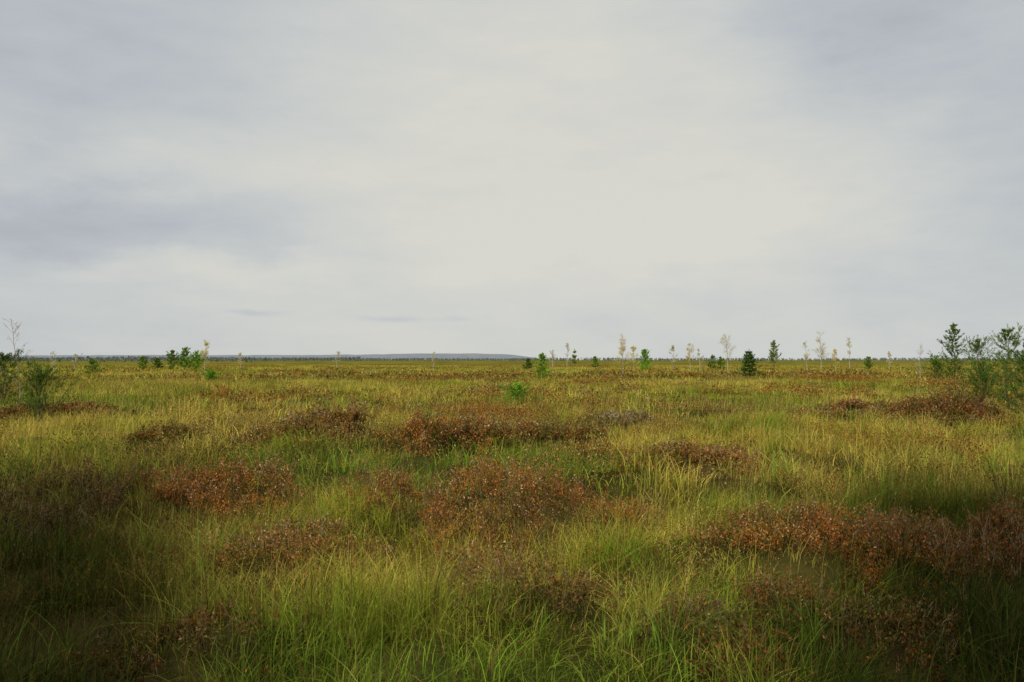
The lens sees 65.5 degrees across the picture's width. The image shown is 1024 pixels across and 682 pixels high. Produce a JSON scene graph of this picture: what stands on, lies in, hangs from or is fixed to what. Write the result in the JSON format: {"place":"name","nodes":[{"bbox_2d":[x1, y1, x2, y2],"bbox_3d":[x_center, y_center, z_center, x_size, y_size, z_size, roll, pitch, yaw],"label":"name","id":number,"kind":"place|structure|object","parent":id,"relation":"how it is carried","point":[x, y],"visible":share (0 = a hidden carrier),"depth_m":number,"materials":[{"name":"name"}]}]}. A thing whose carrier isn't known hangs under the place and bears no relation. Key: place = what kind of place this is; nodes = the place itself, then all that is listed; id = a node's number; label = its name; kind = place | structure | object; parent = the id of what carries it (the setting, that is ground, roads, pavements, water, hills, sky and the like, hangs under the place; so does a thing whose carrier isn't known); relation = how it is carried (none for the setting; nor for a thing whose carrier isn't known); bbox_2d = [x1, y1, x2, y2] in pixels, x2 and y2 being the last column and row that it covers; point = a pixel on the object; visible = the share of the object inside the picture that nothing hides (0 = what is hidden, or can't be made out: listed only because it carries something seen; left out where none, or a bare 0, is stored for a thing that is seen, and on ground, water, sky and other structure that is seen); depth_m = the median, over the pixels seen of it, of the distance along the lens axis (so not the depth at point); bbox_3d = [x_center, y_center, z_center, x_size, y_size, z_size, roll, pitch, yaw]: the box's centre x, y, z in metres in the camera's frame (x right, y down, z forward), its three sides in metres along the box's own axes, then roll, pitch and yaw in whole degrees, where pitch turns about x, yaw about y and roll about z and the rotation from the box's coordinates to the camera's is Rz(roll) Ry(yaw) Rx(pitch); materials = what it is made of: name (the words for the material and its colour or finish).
{"place":"outdoors","nodes":[
{"label":"outdoors","id":0,"kind":"place"},
{"bbox_2d":[10,353,539,359],"bbox_3d":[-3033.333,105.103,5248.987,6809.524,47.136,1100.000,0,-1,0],"label":"hills","id":1,"kind":"structure","parent":0,"point":[449,355],"depth_m":5001.30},
{"bbox_2d":[0,360,1023,681],"bbox_3d":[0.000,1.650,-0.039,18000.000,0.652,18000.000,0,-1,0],"label":"ground","id":2,"kind":"structure","parent":0,"point":[592,614],"depth_m":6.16,"materials":[{"name":"plant"}]},
{"bbox_2d":[0,318,30,400],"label":"birch tree","id":3,"kind":"object","parent":2,"relation":"on","point":[13,379],"visible":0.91,"depth_m":23.73,"materials":[{"name":"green plant"}]},
{"bbox_2d":[0,349,45,400],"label":"pine tree","id":4,"kind":"object","parent":2,"relation":"on","point":[4,358],"visible":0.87,"depth_m":31.04,"materials":[{"name":"green plant"}]},
{"bbox_2d":[0,354,83,423],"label":"pine tree","id":5,"kind":"object","parent":2,"relation":"on","point":[39,376],"visible":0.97,"depth_m":20.95,"materials":[{"name":"green plant"}]},
{"bbox_2d":[50,351,57,371],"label":"birch tree","id":6,"kind":"object","parent":2,"relation":"on","point":[53,362],"visible":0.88,"depth_m":102.03,"materials":[{"name":"beige plant"}]},
{"bbox_2d":[0,448,136,551],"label":"heather shrub","id":7,"kind":"object","parent":2,"relation":"on","point":[29,505],"visible":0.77,"depth_m":7.29,"materials":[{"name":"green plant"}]},
{"bbox_2d":[0,398,136,422],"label":"heather shrub","id":8,"kind":"object","parent":2,"relation":"on","point":[66,405],"visible":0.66,"depth_m":22.81,"materials":[{"name":"brown plant"}]},
{"bbox_2d":[78,356,105,375],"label":"pine tree","id":9,"kind":"object","parent":2,"relation":"on","point":[93,361],"visible":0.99,"depth_m":83.91,"materials":[{"name":"green plant"}]},
{"bbox_2d":[0,445,212,544],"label":"heather shrub","id":10,"kind":"object","parent":2,"relation":"on","point":[115,485],"visible":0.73,"depth_m":8.53,"materials":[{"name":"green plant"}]},
{"bbox_2d":[136,355,149,369],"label":"pine tree","id":11,"kind":"object","parent":2,"relation":"on","point":[142,358],"visible":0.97,"depth_m":118.83,"materials":[{"name":"green plant"}]},
{"bbox_2d":[151,356,163,368],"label":"pine tree","id":12,"kind":"object","parent":2,"relation":"on","point":[158,362],"visible":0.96,"depth_m":129.66,"materials":[{"name":"green plant"}]},
{"bbox_2d":[162,349,178,369],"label":"pine tree","id":13,"kind":"object","parent":2,"relation":"on","point":[170,359],"visible":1,"depth_m":118.81,"materials":[{"name":"green plant"}]},
{"bbox_2d":[116,418,239,457],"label":"heather shrub","id":14,"kind":"object","parent":2,"relation":"on","point":[168,429],"visible":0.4,"depth_m":14.32,"materials":[{"name":"brown plant"}]},
{"bbox_2d":[40,593,325,681],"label":"heather shrub","id":15,"kind":"object","parent":2,"relation":"on","point":[202,623],"visible":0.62,"depth_m":4.56,"materials":[{"name":"brown plant"}]},
{"bbox_2d":[175,347,194,368],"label":"pine tree","id":16,"kind":"object","parent":2,"relation":"on","point":[185,352],"visible":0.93,"depth_m":118.75,"materials":[{"name":"green plant"}]},
{"bbox_2d":[183,350,207,371],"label":"pine tree","id":17,"kind":"object","parent":2,"relation":"on","point":[195,358],"visible":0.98,"depth_m":101.82,"materials":[{"name":"green plant"}]},
{"bbox_2d":[200,340,209,371],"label":"birch tree","id":18,"kind":"object","parent":2,"relation":"on","point":[205,350],"visible":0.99,"depth_m":95.12,"materials":[{"name":"beige plant"}]},
{"bbox_2d":[201,367,223,382],"bbox_3d":[-22.504,2.575,59.497,1.360,1.292,1.634,-1,-2,40],"label":"pine tree","id":19,"kind":"object","parent":2,"relation":"on","point":[210,374],"visible":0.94,"depth_m":59.32,"materials":[{"name":"green plant"}]},
{"bbox_2d":[89,440,338,541],"bbox_3d":[-3.355,1.652,9.121,2.709,0.951,2.314,-1,-2,35],"label":"heather shrub","id":20,"kind":"object","parent":2,"relation":"on","point":[222,480],"visible":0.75,"depth_m":9.00,"materials":[{"name":"brown plant"}]},
{"bbox_2d":[238,352,242,368],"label":"birch tree","id":21,"kind":"object","parent":2,"relation":"on","point":[240,362],"visible":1,"depth_m":142.72,"materials":[{"name":"beige plant"}]},
{"bbox_2d":[218,421,288,449],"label":"heather shrub","id":22,"kind":"object","parent":2,"relation":"on","point":[266,433],"visible":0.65,"depth_m":15.02,"materials":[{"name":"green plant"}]},
{"bbox_2d":[189,507,402,576],"bbox_3d":[-1.812,1.736,6.780,1.780,0.620,1.435,0,-1,-13],"label":"heather shrub","id":23,"kind":"object","parent":2,"relation":"on","point":[278,538],"visible":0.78,"depth_m":6.60,"materials":[{"name":"brown plant"}]},
{"bbox_2d":[255,392,381,443],"bbox_3d":[-3.960,1.643,16.637,2.536,1.225,2.351,0,-1,0],"label":"heather shrub","id":24,"kind":"object","parent":2,"relation":"on","point":[352,416],"visible":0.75,"depth_m":16.44,"materials":[{"name":"brown plant"}]},
{"bbox_2d":[369,399,502,459],"bbox_3d":[-1.419,1.630,14.726,2.549,1.072,2.316,0,-1,0],"label":"heather shrub","id":25,"kind":"object","parent":2,"relation":"on","point":[419,428],"visible":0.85,"depth_m":14.38,"materials":[{"name":"brown plant"}]},
{"bbox_2d":[303,441,677,576],"bbox_3d":[-0.232,1.627,8.337,4.102,1.086,2.914,0,-1,0],"label":"heather shrub","id":26,"kind":"object","parent":2,"relation":"on","point":[386,484],"visible":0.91,"depth_m":8.33,"materials":[{"name":"brown plant"}]},
{"bbox_2d":[458,404,549,451],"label":"heather shrub","id":27,"kind":"object","parent":2,"relation":"on","point":[516,426],"visible":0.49,"depth_m":15.05,"materials":[{"name":"brown plant"}]},
{"bbox_2d":[0,356,1018,362],"bbox_3d":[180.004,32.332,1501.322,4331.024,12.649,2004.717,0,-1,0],"label":"distant forest","id":28,"kind":"object","parent":2,"relation":"on","point":[210,359],"visible":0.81,"depth_m":1740.13,"materials":[{"name":"green plant"}]},
{"bbox_2d":[0,363,1023,681],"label":"heather cover","id":29,"kind":"object","parent":2,"relation":"on","point":[834,373],"visible":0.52,"depth_m":18.08,"materials":[{"name":"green plant"}]},
{"bbox_2d":[493,379,541,407],"bbox_3d":[0.237,1.924,28.577,1.796,1.156,1.632,1,-2,-42],"label":"pine tree","id":30,"kind":"object","parent":2,"relation":"on","point":[517,388],"visible":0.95,"depth_m":28.45,"materials":[{"name":"green plant"}]},
{"bbox_2d":[418,518,629,640],"bbox_3d":[0.085,1.495,5.102,1.369,0.690,1.149,0,-1,0],"label":"heather shrub","id":31,"kind":"object","parent":2,"relation":"on","point":[550,579],"visible":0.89,"depth_m":5.05,"materials":[{"name":"brown plant"}]},
{"bbox_2d":[522,358,533,368],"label":"pine tree","id":32,"kind":"object","parent":2,"relation":"on","point":[528,363],"visible":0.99,"depth_m":129.62,"materials":[{"name":"green plant"}]},
{"bbox_2d":[533,352,550,377],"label":"pine tree","id":33,"kind":"object","parent":2,"relation":"on","point":[541,356],"visible":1,"depth_m":67.89,"materials":[{"name":"green plant"}]},
{"bbox_2d":[549,350,554,367],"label":"birch tree","id":34,"kind":"object","parent":2,"relation":"on","point":[552,358],"visible":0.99,"depth_m":142.78,"materials":[{"name":"beige plant"}]},
{"bbox_2d":[519,416,625,445],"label":"heather shrub","id":35,"kind":"object","parent":2,"relation":"on","point":[555,433],"visible":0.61,"depth_m":15.39,"materials":[{"name":"brown plant"}]},
{"bbox_2d":[572,349,579,369],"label":"pine tree","id":36,"kind":"object","parent":2,"relation":"on","point":[574,360],"visible":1,"depth_m":129.74,"materials":[{"name":"green plant"}]},
{"bbox_2d":[590,356,599,368],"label":"pine tree","id":37,"kind":"object","parent":2,"relation":"on","point":[595,359],"visible":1,"depth_m":142.60,"materials":[{"name":"green plant"}]},
{"bbox_2d":[613,334,630,368],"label":"birch tree","id":38,"kind":"object","parent":2,"relation":"on","point":[621,348],"visible":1,"depth_m":79.20,"materials":[{"name":"beige plant"}]},
{"bbox_2d":[578,407,666,429],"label":"heather shrub","id":39,"kind":"object","parent":2,"relation":"on","point":[618,417],"visible":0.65,"depth_m":18.91,"materials":[{"name":"brown plant"}]},
{"bbox_2d":[630,346,638,368],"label":"birch tree","id":40,"kind":"object","parent":2,"relation":"on","point":[633,356],"visible":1,"depth_m":109.79,"materials":[{"name":"beige plant"}]},
{"bbox_2d":[637,348,652,369],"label":"pine tree","id":41,"kind":"object","parent":2,"relation":"on","point":[644,354],"visible":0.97,"depth_m":118.84,"materials":[{"name":"green plant"}]},
{"bbox_2d":[668,345,679,368],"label":"birch tree","id":42,"kind":"object","parent":2,"relation":"on","point":[673,359],"visible":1,"depth_m":129.73,"materials":[{"name":"beige plant"}]},
{"bbox_2d":[685,343,694,369],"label":"birch tree","id":43,"kind":"object","parent":2,"relation":"on","point":[687,357],"visible":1,"depth_m":129.90,"materials":[{"name":"beige plant"}]},
{"bbox_2d":[600,436,790,480],"bbox_3d":[2.815,1.774,12.256,2.858,0.884,2.383,0,-1,19],"label":"heather shrub","id":44,"kind":"object","parent":2,"relation":"on","point":[712,449],"visible":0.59,"depth_m":11.81,"materials":[{"name":"brown plant"}]},
{"bbox_2d":[695,348,703,368],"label":"birch tree","id":45,"kind":"object","parent":2,"relation":"on","point":[699,359],"visible":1,"depth_m":129.80,"materials":[{"name":"beige plant"}]},
{"bbox_2d":[705,355,718,368],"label":"pine tree","id":46,"kind":"object","parent":2,"relation":"on","point":[711,361],"visible":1,"depth_m":129.61,"materials":[{"name":"green plant"}]},
{"bbox_2d":[635,583,800,681],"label":"heather shrub","id":47,"kind":"object","parent":2,"relation":"on","point":[723,628],"visible":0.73,"depth_m":4.51,"materials":[{"name":"brown plant"}]},
{"bbox_2d":[716,356,725,368],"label":"pine tree","id":48,"kind":"object","parent":2,"relation":"on","point":[721,363],"visible":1,"depth_m":129.69,"materials":[{"name":"green plant"}]},
{"bbox_2d":[719,334,734,369],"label":"birch tree","id":49,"kind":"object","parent":2,"relation":"on","point":[726,345],"visible":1,"depth_m":118.91,"materials":[{"name":"grey plant"}]},
{"bbox_2d":[734,351,765,377],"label":"spruce tree","id":50,"kind":"object","parent":2,"relation":"on","point":[748,358],"visible":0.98,"depth_m":74.97,"materials":[{"name":"green plant"}]},
{"bbox_2d":[767,339,781,370],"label":"pine tree","id":51,"kind":"object","parent":2,"relation":"on","point":[773,354],"visible":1,"depth_m":118.84,"materials":[{"name":"green plant"}]},
{"bbox_2d":[803,342,809,365],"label":"birch tree","id":52,"kind":"object","parent":2,"relation":"on","point":[806,358],"visible":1,"depth_m":129.76,"materials":[{"name":"grey plant"}]},
{"bbox_2d":[811,330,828,368],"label":"birch tree","id":53,"kind":"object","parent":2,"relation":"on","point":[820,348],"visible":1,"depth_m":109.91,"materials":[{"name":"grey plant"}]},
{"bbox_2d":[691,492,973,623],"bbox_3d":[2.764,1.662,6.732,2.287,0.780,1.983,1,-2,-35],"label":"heather shrub","id":54,"kind":"object","parent":2,"relation":"on","point":[811,516],"visible":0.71,"depth_m":6.40,"materials":[{"name":"brown plant"}]},
{"bbox_2d":[832,349,838,368],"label":"birch tree","id":55,"kind":"object","parent":2,"relation":"on","point":[834,351],"visible":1,"depth_m":129.62,"materials":[{"name":"beige plant"}]},
{"bbox_2d":[790,395,891,420],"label":"heather shrub","id":56,"kind":"object","parent":2,"relation":"on","point":[852,403],"visible":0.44,"depth_m":23.74,"materials":[{"name":"brown plant"}]},
{"bbox_2d":[844,338,851,367],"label":"birch tree","id":57,"kind":"object","parent":2,"relation":"on","point":[849,351],"visible":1,"depth_m":142.76,"materials":[{"name":"grey plant"}]},
{"bbox_2d":[720,561,982,681],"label":"heather shrub","id":58,"kind":"object","parent":2,"relation":"on","point":[870,616],"visible":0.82,"depth_m":4.74,"materials":[{"name":"brown plant"}]},
{"bbox_2d":[862,356,874,368],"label":"pine tree","id":59,"kind":"object","parent":2,"relation":"on","point":[868,363],"visible":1,"depth_m":129.66,"materials":[{"name":"green plant"}]},
{"bbox_2d":[886,351,892,368],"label":"birch tree","id":60,"kind":"object","parent":2,"relation":"on","point":[888,362],"visible":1,"depth_m":142.62,"materials":[{"name":"beige plant"}]},
{"bbox_2d":[912,345,922,377],"bbox_3d":[33.186,1.692,64.670,1.138,3.182,1.439,0,-1,0],"label":"birch tree","id":61,"kind":"object","parent":2,"relation":"on","point":[916,361],"visible":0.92,"depth_m":64.94,"materials":[{"name":"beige plant"}]},
{"bbox_2d":[811,476,1023,613],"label":"heather shrub","id":62,"kind":"object","parent":2,"relation":"on","point":[1006,524],"visible":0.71,"depth_m":6.09,"materials":[{"name":"brown plant"}]},
{"bbox_2d":[919,355,957,378],"bbox_3d":[31.809,2.028,59.392,2.806,2.323,2.138,0,-1,0],"label":"pine tree","id":63,"kind":"object","parent":2,"relation":"on","point":[937,363],"visible":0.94,"depth_m":59.39,"materials":[{"name":"green plant"}]},
{"bbox_2d":[878,382,1015,427],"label":"heather shrub","id":64,"kind":"object","parent":2,"relation":"on","point":[949,402],"visible":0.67,"depth_m":20.56,"materials":[{"name":"brown plant"}]},
{"bbox_2d":[927,323,978,380],"bbox_3d":[32.958,0.888,59.545,3.302,4.602,3.343,0,-1,0],"label":"pine tree","id":65,"kind":"object","parent":2,"relation":"on","point":[952,347],"visible":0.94,"depth_m":59.36,"materials":[{"name":"green plant"}]},
{"bbox_2d":[932,357,1023,412],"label":"pine tree","id":66,"kind":"object","parent":2,"relation":"on","point":[983,375],"visible":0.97,"depth_m":20.90,"materials":[{"name":"green plant"}]},
{"bbox_2d":[955,333,1005,380],"bbox_3d":[32.337,1.266,54.800,3.285,3.654,3.615,-1,-2,44],"label":"pine tree","id":67,"kind":"object","parent":2,"relation":"on","point":[977,346],"visible":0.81,"depth_m":54.87,"materials":[{"name":"green plant"}]},
{"bbox_2d":[966,322,1023,409],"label":"pine tree","id":68,"kind":"object","parent":2,"relation":"on","point":[1011,338],"visible":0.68,"depth_m":26.44,"materials":[{"name":"green plant"}]},
{"bbox_2d":[971,341,1023,419],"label":"pine tree","id":69,"kind":"object","parent":2,"relation":"on","point":[1019,383],"visible":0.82,"depth_m":21.42,"materials":[{"name":"green plant"}]},
{"bbox_2d":[0,0,1023,359],"label":"sky","id":70,"kind":"structure","parent":0,"point":[528,178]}
]}

